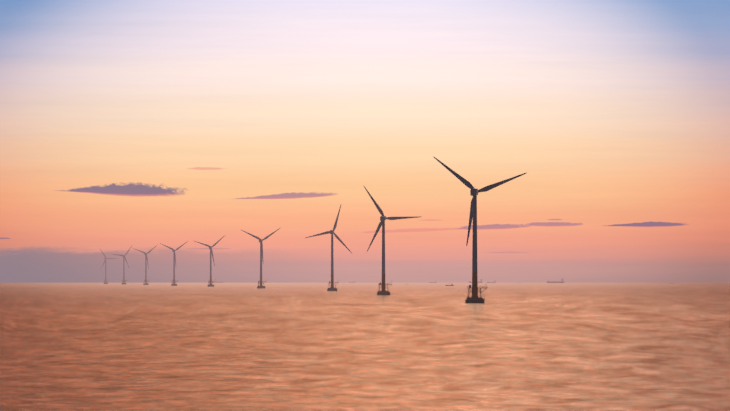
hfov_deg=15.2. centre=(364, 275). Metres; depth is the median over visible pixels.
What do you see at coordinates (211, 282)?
wind turbine
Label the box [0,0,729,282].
sky
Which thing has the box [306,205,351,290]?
wind turbine
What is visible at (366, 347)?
sea water
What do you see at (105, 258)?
wind turbine
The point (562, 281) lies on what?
ship
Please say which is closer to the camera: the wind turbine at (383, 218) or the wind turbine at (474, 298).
the wind turbine at (474, 298)
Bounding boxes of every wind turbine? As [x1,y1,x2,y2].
[100,249,115,283]
[112,246,131,283]
[133,245,156,284]
[160,241,187,285]
[195,235,224,286]
[242,228,279,287]
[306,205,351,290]
[364,186,417,294]
[434,157,525,302]
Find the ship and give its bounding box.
[547,279,563,282]
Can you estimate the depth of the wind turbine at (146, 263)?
8006.56 m
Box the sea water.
[0,283,729,410]
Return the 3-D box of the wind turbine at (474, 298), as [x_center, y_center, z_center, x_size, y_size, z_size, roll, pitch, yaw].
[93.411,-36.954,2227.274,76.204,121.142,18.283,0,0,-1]
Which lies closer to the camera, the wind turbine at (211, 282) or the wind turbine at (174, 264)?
the wind turbine at (211, 282)
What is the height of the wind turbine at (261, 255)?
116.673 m
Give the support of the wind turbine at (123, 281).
on the sea water

